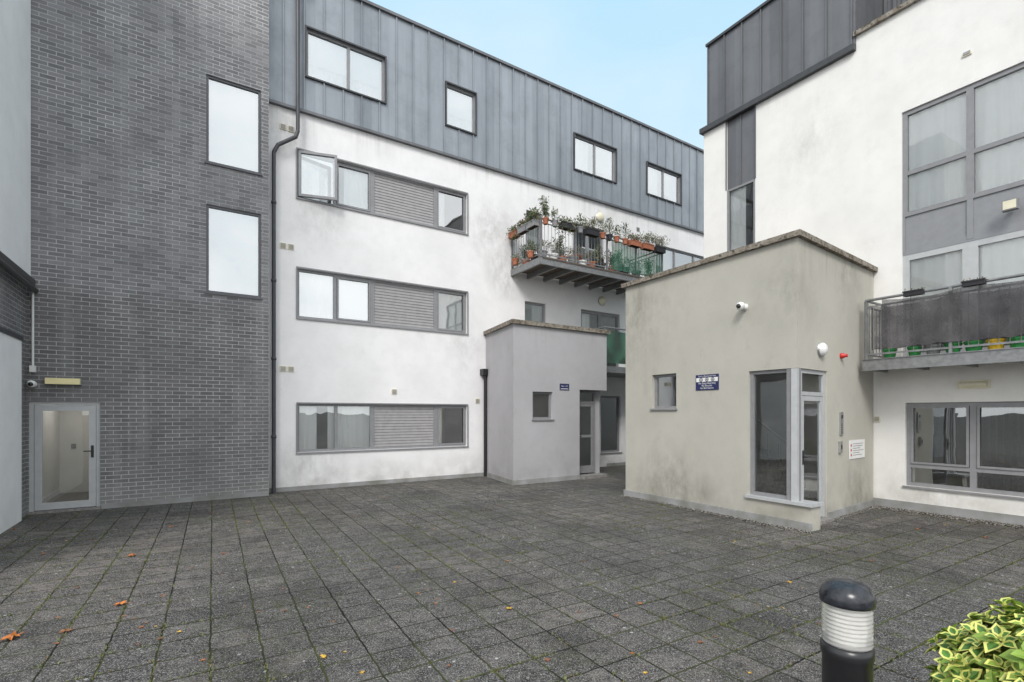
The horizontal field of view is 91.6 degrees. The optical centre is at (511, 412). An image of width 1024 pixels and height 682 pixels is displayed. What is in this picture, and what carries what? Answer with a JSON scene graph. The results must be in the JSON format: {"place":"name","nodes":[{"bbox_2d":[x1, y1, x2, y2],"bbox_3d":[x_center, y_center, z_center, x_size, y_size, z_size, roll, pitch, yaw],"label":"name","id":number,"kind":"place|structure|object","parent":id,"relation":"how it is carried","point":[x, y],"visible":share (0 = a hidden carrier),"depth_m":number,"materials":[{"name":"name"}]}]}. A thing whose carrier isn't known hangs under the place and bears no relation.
{"place":"outdoors","nodes":[
{"label":"outdoors","id":0,"kind":"place"},
{"bbox_2d":[0,465,1023,681],"bbox_3d":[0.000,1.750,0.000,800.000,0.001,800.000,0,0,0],"label":"ground","id":1,"kind":"structure","parent":0,"point":[378,630],"depth_m":4.99,"materials":[{"name":"grey stone"}]},
{"bbox_2d":[0,631,24,639],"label":"fallen leaf","id":2,"kind":"object","parent":1,"relation":"on","point":[11,636],"visible":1,"depth_m":3.85,"materials":[{"name":"orange plant"}]},
{"bbox_2d":[0,0,38,533],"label":"white building","id":3,"kind":"structure","parent":1,"relation":"on","point":[16,279],"depth_m":7.79,"materials":[{"name":"grey paint"}]},
{"bbox_2d":[113,600,130,605],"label":"fallen leaf","id":4,"kind":"object","parent":1,"relation":"on","point":[122,602],"visible":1,"depth_m":4.54,"materials":[{"name":"orange plant"}]},
{"bbox_2d":[26,0,268,514],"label":"brick building","id":5,"kind":"structure","parent":1,"relation":"on","point":[147,313],"depth_m":9.51,"materials":[{"name":"brick"}]},
{"bbox_2d":[26,380,36,387],"bbox_3d":[-8.204,-0.493,8.505,0.118,0.125,0.198,0,0,-32],"label":"security camera","id":6,"kind":"object","parent":5,"relation":"attached to","point":[31,383],"visible":1,"depth_m":8.45,"materials":[{"name":"white plastic"}]},
{"bbox_2d":[45,377,81,384],"bbox_3d":[-7.890,-0.553,8.752,0.480,0.120,0.120,0,0,-32],"label":"wall lamp","id":7,"kind":"object","parent":5,"relation":"attached to","point":[63,381],"visible":1,"depth_m":8.71,"materials":[{"name":"plastic"}]},
{"bbox_2d":[34,405,95,510],"bbox_3d":[-7.926,0.782,8.844,0.827,1.835,0.115,0,0,-32],"label":"door","id":8,"kind":"structure","parent":5,"relation":"in","point":[38,409],"depth_m":8.79,"materials":[{"name":"white metal"}]},
{"bbox_2d":[204,75,262,175],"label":"window","id":9,"kind":"structure","parent":5,"relation":"in","point":[233,111],"depth_m":10.25,"materials":[{"name":"glass"}]},
{"bbox_2d":[204,204,262,299],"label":"window","id":10,"kind":"structure","parent":5,"relation":"in","point":[233,237],"depth_m":10.25,"materials":[{"name":"glass"}]},
{"bbox_2d":[269,0,703,493],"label":"apartment building","id":11,"kind":"structure","parent":1,"relation":"on","point":[416,170],"depth_m":12.81,"materials":[{"name":"paint"}]},
{"bbox_2d":[297,151,371,212],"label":"window","id":12,"kind":"structure","parent":11,"relation":"in","point":[354,183],"depth_m":12.00,"materials":[{"name":"glass"}]},
{"bbox_2d":[297,269,371,323],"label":"window","id":13,"kind":"structure","parent":11,"relation":"in","point":[320,295],"depth_m":11.70,"materials":[{"name":"glass"}]},
{"bbox_2d":[297,404,371,451],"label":"window","id":14,"kind":"structure","parent":11,"relation":"in","point":[320,427],"depth_m":11.91,"materials":[{"name":"glass"}]},
{"bbox_2d":[307,29,383,100],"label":"window","id":15,"kind":"structure","parent":11,"relation":"in","point":[329,60],"depth_m":11.77,"materials":[{"name":"glass"}]},
{"bbox_2d":[435,187,465,232],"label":"window","id":16,"kind":"structure","parent":11,"relation":"in","point":[450,206],"depth_m":13.66,"materials":[{"name":"glass"}]},
{"bbox_2d":[435,289,465,332],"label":"window","id":17,"kind":"structure","parent":11,"relation":"in","point":[450,306],"depth_m":13.41,"materials":[{"name":"glass"}]},
{"bbox_2d":[435,405,465,446],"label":"window","id":18,"kind":"structure","parent":11,"relation":"in","point":[450,420],"depth_m":13.89,"materials":[{"name":"glass"}]},
{"bbox_2d":[447,85,474,132],"bbox_3d":[-1.406,-8.135,13.394,0.795,1.090,0.485,0,0,-3],"label":"window","id":19,"kind":"structure","parent":11,"relation":"in","point":[460,103],"depth_m":13.40,"materials":[{"name":"glass"}]},
{"bbox_2d":[505,224,522,241],"bbox_3d":[0.065,-5.027,13.932,0.417,0.521,0.578,0,0,-39],"label":"potted plant","id":20,"kind":"object","parent":11,"relation":"on","point":[513,234],"visible":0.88,"depth_m":13.89,"materials":[{"name":"green plant"}]},
{"bbox_2d":[510,253,521,265],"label":"potted plant","id":21,"kind":"object","parent":11,"relation":"on","point":[516,260],"visible":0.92,"depth_m":13.91,"materials":[{"name":"green plant"}]},
{"bbox_2d":[516,218,529,234],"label":"potted plant","id":22,"kind":"object","parent":11,"relation":"on","point":[522,229],"visible":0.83,"depth_m":13.54,"materials":[{"name":"green plant"}]},
{"bbox_2d":[519,245,530,264],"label":"potted plant","id":23,"kind":"object","parent":11,"relation":"on","point":[525,253],"visible":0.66,"depth_m":14.10,"materials":[{"name":"green plant"}]},
{"bbox_2d":[523,238,535,258],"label":"potted plant","id":24,"kind":"object","parent":11,"relation":"on","point":[530,254],"visible":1,"depth_m":13.29,"materials":[{"name":"green plant"}]},
{"bbox_2d":[524,207,541,229],"bbox_3d":[0.542,-5.199,13.194,0.368,0.579,0.636,0,0,-43],"label":"potted plant","id":25,"kind":"object","parent":11,"relation":"on","point":[533,223],"visible":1,"depth_m":13.11,"materials":[{"name":"green plant"}]},
{"bbox_2d":[526,211,540,249],"bbox_3d":[0.617,-5.373,14.767,0.649,1.123,0.243,0,0,-32],"label":"window","id":26,"kind":"structure","parent":11,"relation":"in","point":[536,229],"depth_m":14.89,"materials":[{"name":"glass"}]},
{"bbox_2d":[529,243,539,259],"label":"potted plant","id":27,"kind":"object","parent":11,"relation":"on","point":[535,253],"visible":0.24,"depth_m":13.63,"materials":[{"name":"green plant"}]},
{"bbox_2d":[525,302,544,322],"bbox_3d":[0.642,-2.703,14.804,0.710,1.120,0.430,0,0,-4],"label":"window","id":28,"kind":"structure","parent":11,"relation":"in","point":[533,311],"depth_m":14.82,"materials":[{"name":"glass"}]},
{"bbox_2d":[534,239,550,256],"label":"potted plant","id":29,"kind":"object","parent":11,"relation":"on","point":[546,251],"visible":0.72,"depth_m":13.31,"materials":[{"name":"green plant"}]},
{"bbox_2d":[538,196,549,224],"bbox_3d":[0.851,-5.298,13.022,0.310,0.735,0.458,0,0,13],"label":"potted plant","id":30,"kind":"object","parent":11,"relation":"on","point":[545,219],"visible":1,"depth_m":12.97,"materials":[{"name":"green plant"}]},
{"bbox_2d":[545,242,557,258],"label":"potted plant","id":31,"kind":"object","parent":11,"relation":"on","point":[553,250],"visible":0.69,"depth_m":13.49,"materials":[{"name":"white plant"}]},
{"bbox_2d":[549,206,560,226],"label":"potted plant","id":32,"kind":"object","parent":11,"relation":"on","point":[554,222],"visible":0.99,"depth_m":13.13,"materials":[{"name":"green plant"}]},
{"bbox_2d":[552,231,564,258],"bbox_3d":[1.316,-4.660,14.142,0.460,1.121,0.431,0,0,0],"label":"potted plant","id":33,"kind":"object","parent":11,"relation":"on","point":[561,242],"visible":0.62,"depth_m":14.11,"materials":[{"name":"green plant"}]},
{"bbox_2d":[555,243,570,260],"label":"potted plant","id":34,"kind":"object","parent":11,"relation":"on","point":[561,250],"visible":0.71,"depth_m":13.69,"materials":[{"name":"green plant"}]},
{"bbox_2d":[555,215,577,235],"bbox_3d":[1.435,-5.054,13.402,0.763,0.506,0.502,0,0,-15],"label":"potted plant","id":35,"kind":"object","parent":11,"relation":"on","point":[563,224],"visible":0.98,"depth_m":13.34,"materials":[{"name":"green plant"}]},
{"bbox_2d":[567,250,578,261],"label":"potted plant","id":36,"kind":"object","parent":11,"relation":"on","point":[571,257],"visible":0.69,"depth_m":13.83,"materials":[{"name":"green plant"}]},
{"bbox_2d":[568,245,582,262],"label":"potted plant","id":37,"kind":"object","parent":11,"relation":"on","point":[581,256],"visible":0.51,"depth_m":14.53,"materials":[{"name":"green plant"}]},
{"bbox_2d":[575,213,585,233],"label":"potted plant","id":38,"kind":"object","parent":11,"relation":"on","point":[580,229],"visible":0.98,"depth_m":13.61,"materials":[{"name":"green plant"}]},
{"bbox_2d":[578,249,590,264],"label":"potted plant","id":39,"kind":"object","parent":11,"relation":"on","point":[584,260],"visible":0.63,"depth_m":14.12,"materials":[{"name":"green plant"}]},
{"bbox_2d":[573,223,602,264],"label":"balcony door","id":40,"kind":"structure","parent":11,"relation":"in","point":[582,240],"depth_m":16.63,"materials":[{"name":"glass"}]},
{"bbox_2d":[582,217,603,237],"bbox_3d":[2.222,-5.203,13.893,0.696,0.545,0.661,0,0,15],"label":"potted plant","id":41,"kind":"object","parent":11,"relation":"on","point":[590,231],"visible":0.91,"depth_m":13.82,"materials":[{"name":"green plant"}]},
{"bbox_2d":[587,250,598,266],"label":"potted plant","id":42,"kind":"object","parent":11,"relation":"on","point":[592,259],"visible":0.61,"depth_m":14.22,"materials":[{"name":"green plant"}]},
{"bbox_2d":[575,135,614,180],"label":"window","id":43,"kind":"structure","parent":11,"relation":"in","point":[591,157],"depth_m":15.94,"materials":[{"name":"white glass"}]},
{"bbox_2d":[592,242,603,262],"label":"potted plant","id":44,"kind":"object","parent":11,"relation":"on","point":[598,251],"visible":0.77,"depth_m":14.90,"materials":[{"name":"green plant"}]},
{"bbox_2d":[596,212,603,222],"bbox_3d":[2.853,-6.312,16.022,0.339,0.339,0.110,0,0,-32],"label":"wall lamp","id":45,"kind":"object","parent":11,"relation":"attached to","point":[599,216],"visible":0.98,"depth_m":15.98,"materials":[{"name":"white glass"}]},
{"bbox_2d":[581,310,618,366],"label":"balcony door","id":46,"kind":"structure","parent":11,"relation":"in","point":[589,319],"depth_m":16.61,"materials":[{"name":"glass"}]},
{"bbox_2d":[595,253,605,268],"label":"potted plant","id":47,"kind":"object","parent":11,"relation":"on","point":[602,263],"visible":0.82,"depth_m":14.41,"materials":[{"name":"green plant"}]},
{"bbox_2d":[599,296,605,305],"bbox_3d":[2.931,-3.615,16.071,0.299,0.299,0.110,0,0,-32],"label":"wall lamp","id":48,"kind":"object","parent":11,"relation":"attached to","point":[602,301],"visible":1,"depth_m":16.03,"materials":[{"name":"white glass"}]},
{"bbox_2d":[598,223,611,238],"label":"potted plant","id":49,"kind":"object","parent":11,"relation":"on","point":[602,235],"visible":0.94,"depth_m":14.05,"materials":[{"name":"green plant"}]},
{"bbox_2d":[604,217,615,240],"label":"potted plant","id":50,"kind":"object","parent":11,"relation":"on","point":[609,236],"visible":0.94,"depth_m":14.19,"materials":[{"name":"green plant"}]},
{"bbox_2d":[600,396,621,453],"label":"window","id":51,"kind":"structure","parent":11,"relation":"in","point":[609,404],"depth_m":16.99,"materials":[{"name":"glass"}]},
{"bbox_2d":[612,225,621,242],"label":"potted plant","id":52,"kind":"object","parent":11,"relation":"on","point":[616,239],"visible":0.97,"depth_m":14.34,"materials":[{"name":"green plant"}]},
{"bbox_2d":[620,222,630,244],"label":"potted plant","id":53,"kind":"object","parent":11,"relation":"on","point":[625,240],"visible":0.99,"depth_m":14.54,"materials":[{"name":"green plant"}]},
{"bbox_2d":[627,231,641,248],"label":"potted plant","id":54,"kind":"object","parent":11,"relation":"on","point":[635,241],"visible":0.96,"depth_m":14.70,"materials":[{"name":"green plant"}]},
{"bbox_2d":[638,231,656,251],"bbox_3d":[4.078,-5.197,15.036,0.641,0.535,0.616,0,0,0],"label":"potted plant","id":55,"kind":"object","parent":11,"relation":"on","point":[647,245],"visible":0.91,"depth_m":14.97,"materials":[{"name":"green plant"}]},
{"bbox_2d":[650,235,667,254],"bbox_3d":[4.561,-5.199,15.353,0.548,0.539,0.708,0,0,35],"label":"potted plant","id":56,"kind":"object","parent":11,"relation":"on","point":[659,249],"visible":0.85,"depth_m":15.28,"materials":[{"name":"green plant"}]},
{"bbox_2d":[648,164,679,203],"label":"window","id":57,"kind":"structure","parent":11,"relation":"in","point":[662,183],"depth_m":17.67,"materials":[{"name":"glass"}]},
{"bbox_2d":[661,246,703,270],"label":"window","id":58,"kind":"structure","parent":11,"relation":"in","point":[672,258],"depth_m":18.66,"materials":[{"name":"clear glass"}]},
{"bbox_2d":[483,319,609,484],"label":"entrance block","id":59,"kind":"structure","parent":1,"relation":"on","point":[542,427],"depth_m":12.75,"materials":[{"name":"paint"}]},
{"bbox_2d":[532,392,553,420],"bbox_3d":[0.553,-0.167,12.808,0.675,0.720,0.877,0,0,-32],"label":"window","id":60,"kind":"structure","parent":59,"relation":"in","point":[541,400],"depth_m":12.92,"materials":[{"name":"glass"}]},
{"bbox_2d":[560,384,568,389],"bbox_3d":[1.353,-0.667,12.830,0.303,0.164,0.014,0,0,-32],"label":"sign","id":61,"kind":"object","parent":59,"relation":"attached to","point":[564,386],"visible":1,"depth_m":12.82,"materials":[{"name":"blue plastic"}]},
{"bbox_2d":[580,404,592,472],"bbox_3d":[1.980,0.698,13.543,0.628,1.884,0.115,0,0,-32],"label":"door","id":62,"kind":"structure","parent":59,"relation":"in","point":[586,468],"depth_m":13.69,"materials":[{"name":"grey metal"}]},
{"bbox_2d":[276,476,1023,532],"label":"gravel","id":63,"kind":"structure","parent":1,"relation":"on","point":[996,523],"depth_m":8.49,"materials":[{"name":"grey gravel"}]},
{"bbox_2d":[621,229,877,531],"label":"entrance block","id":64,"kind":"structure","parent":1,"relation":"on","point":[756,436],"depth_m":8.69,"materials":[{"name":"paint"}]},
{"bbox_2d":[650,374,677,409],"bbox_3d":[3.297,-0.401,9.892,0.877,0.702,0.659,0,0,-32],"label":"window","id":65,"kind":"structure","parent":64,"relation":"in","point":[665,385],"depth_m":10.11,"materials":[{"name":"grey glass"}]},
{"bbox_2d":[696,374,718,390],"bbox_3d":[3.462,-0.543,8.839,0.016,0.278,0.470,0,0,-32],"label":"rules sign","id":66,"kind":"object","parent":64,"relation":"attached to","point":[708,382],"visible":1,"depth_m":8.82,"materials":[{"name":"blue plastic"}]},
{"bbox_2d":[736,302,747,309],"bbox_3d":[3.768,-1.749,8.170,0.201,0.138,0.130,0,0,-32],"label":"security camera","id":67,"kind":"object","parent":64,"relation":"attached to","point":[741,306],"visible":1,"depth_m":8.12,"materials":[{"name":"white plastic"}]},
{"bbox_2d":[750,368,800,500],"bbox_3d":[4.146,0.330,7.873,0.110,2.020,0.777,0,0,-32],"label":"window","id":68,"kind":"structure","parent":64,"relation":"in","point":[753,374],"depth_m":7.84,"materials":[{"name":"grey metal"}]},
{"bbox_2d":[802,396,822,516],"bbox_3d":[4.775,0.713,7.893,0.759,1.954,0.115,0,0,-37],"label":"door","id":69,"kind":"structure","parent":64,"relation":"in","point":[819,400],"depth_m":8.10,"materials":[{"name":"grey glass"}]},
{"bbox_2d":[817,342,827,356],"bbox_3d":[4.970,-1.015,7.937,0.240,0.240,0.110,0,0,-37],"label":"wall lamp","id":70,"kind":"object","parent":64,"relation":"attached to","point":[822,349],"visible":1,"depth_m":7.89,"materials":[{"name":"white plastic"}]},
{"bbox_2d":[838,441,842,452],"bbox_3d":[5.561,0.579,8.424,0.080,0.193,0.043,0,0,-37],"label":"key reader","id":71,"kind":"object","parent":64,"relation":"attached to","point":[840,446],"visible":1,"depth_m":8.40,"materials":[{"name":"silver metal"}]},
{"bbox_2d":[839,412,843,434],"bbox_3d":[5.605,0.182,8.466,0.120,0.388,0.029,0,0,-37],"label":"intercom panel","id":72,"kind":"object","parent":64,"relation":"attached to","point":[841,423],"visible":1,"depth_m":8.44,"materials":[{"name":"silver metal"}]},
{"bbox_2d":[839,353,847,358],"bbox_3d":[5.629,-0.969,8.434,0.089,0.089,0.110,0,0,-37],"label":"fire alarm","id":73,"kind":"object","parent":64,"relation":"attached to","point":[842,355],"visible":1,"depth_m":8.42,"materials":[{"name":"red plastic"}]},
{"bbox_2d":[849,439,864,458],"bbox_3d":[6.177,0.647,8.908,0.702,0.330,0.013,0,0,-37],"label":"sign","id":74,"kind":"object","parent":64,"relation":"attached to","point":[856,448],"visible":1,"depth_m":8.88,"materials":[{"name":"white paper"}]},
{"bbox_2d":[819,577,876,681],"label":"bollard light","id":75,"kind":"object","parent":1,"relation":"on","point":[848,608],"visible":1,"depth_m":1.89,"materials":[{"name":"black paint"}]},
{"bbox_2d":[0,499,1023,681],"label":"fallen leaves","id":76,"kind":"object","parent":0,"point":[398,547],"depth_m":5.52,"materials":[{"name":"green plant"}]},
{"bbox_2d":[369,0,765,149],"label":"sky","id":77,"kind":"structure","parent":0,"point":[645,61],"materials":[{"name":"blue"}]},
{"bbox_2d":[604,249,615,270],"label":"potted plant","id":78,"kind":"object","parent":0,"point":[610,257],"visible":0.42,"depth_m":14.68,"materials":[{"name":"green plant"}]},
{"bbox_2d":[699,0,1023,525],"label":"apartment building","id":79,"kind":"structure","parent":0,"point":[886,137],"depth_m":9.04,"materials":[{"name":"paint"}]},
{"bbox_2d":[727,179,754,250],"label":"window","id":80,"kind":"structure","parent":79,"relation":"in","point":[741,198],"depth_m":11.93,"materials":[{"name":"glass"}]},
{"bbox_2d":[883,348,896,357],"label":"potted plant","id":81,"kind":"object","parent":79,"relation":"on","point":[890,355],"visible":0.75,"depth_m":8.55,"materials":[{"name":"green plant"}]},
{"bbox_2d":[902,286,925,296],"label":"potted plant","id":82,"kind":"object","parent":79,"relation":"hanging from","point":[911,292],"visible":1,"depth_m":8.15,"materials":[{"name":"black plant"}]},
{"bbox_2d":[907,346,921,355],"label":"potted plant","id":83,"kind":"object","parent":79,"relation":"on","point":[914,353],"visible":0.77,"depth_m":8.26,"materials":[{"name":"green plant"}]},
{"bbox_2d":[924,344,941,353],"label":"potted plant","id":84,"kind":"object","parent":79,"relation":"on","point":[932,351],"visible":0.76,"depth_m":8.04,"materials":[{"name":"grey plant"}]},
{"bbox_2d":[903,241,969,355],"bbox_3d":[7.409,-1.910,8.698,0.108,1.880,0.935,0,0,-32],"label":"balcony door","id":85,"kind":"structure","parent":79,"relation":"in","point":[949,265],"depth_m":8.70,"materials":[{"name":"grey glass"}]},
{"bbox_2d":[944,341,962,352],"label":"potted plant","id":86,"kind":"object","parent":79,"relation":"on","point":[954,349],"visible":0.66,"depth_m":7.82,"materials":[{"name":"green plant"}]},
{"bbox_2d":[902,62,1023,217],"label":"window","id":87,"kind":"structure","parent":79,"relation":"in","point":[965,143],"depth_m":8.36,"materials":[{"name":"grey glass"}]},
{"bbox_2d":[902,401,1023,499],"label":"window","id":88,"kind":"structure","parent":79,"relation":"in","point":[973,447],"depth_m":9.36,"materials":[{"name":"glass"}]},
{"bbox_2d":[963,340,984,350],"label":"potted plant","id":89,"kind":"object","parent":79,"relation":"on","point":[974,342],"visible":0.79,"depth_m":7.61,"materials":[{"name":"green plant"}]},
{"bbox_2d":[958,379,990,388],"bbox_3d":[7.577,-0.469,8.176,0.090,0.140,0.400,0,0,-32],"label":"wall lamp","id":90,"kind":"object","parent":79,"relation":"attached to","point":[971,384],"visible":1,"depth_m":8.15,"materials":[{"name":"beige plastic"}]},
{"bbox_2d":[961,276,987,286],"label":"potted plant","id":91,"kind":"object","parent":79,"relation":"on","point":[974,282],"visible":1,"depth_m":7.51,"materials":[{"name":"black plant"}]},
{"bbox_2d":[985,338,1005,349],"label":"potted plant","id":92,"kind":"object","parent":79,"relation":"on","point":[996,340],"visible":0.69,"depth_m":7.41,"materials":[{"name":"yellow plant"}]},
{"bbox_2d":[970,230,1023,349],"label":"balcony door","id":93,"kind":"structure","parent":79,"relation":"in","point":[1001,255],"depth_m":8.04,"materials":[{"name":"grey glass"}]},
{"bbox_2d":[1001,197,1018,212],"bbox_3d":[7.777,-3.224,7.753,0.206,0.160,0.180,0,0,-32],"label":"flood light","id":94,"kind":"object","parent":79,"relation":"attached to","point":[1012,204],"visible":1,"depth_m":7.70,"materials":[{"name":"beige plastic"}]},
{"bbox_2d":[1007,336,1023,347],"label":"potted plant","id":95,"kind":"object","parent":79,"relation":"on","point":[1016,338],"visible":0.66,"depth_m":7.21,"materials":[{"name":"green plant"}]},
{"label":"planting bed","id":96,"kind":"structure","parent":0,"visible":0},
{"bbox_2d":[924,597,1023,681],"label":"variegated shrub","id":97,"kind":"object","parent":96,"relation":"on","point":[977,647],"visible":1,"depth_m":2.15,"materials":[{"name":"green plant"}]}
]}

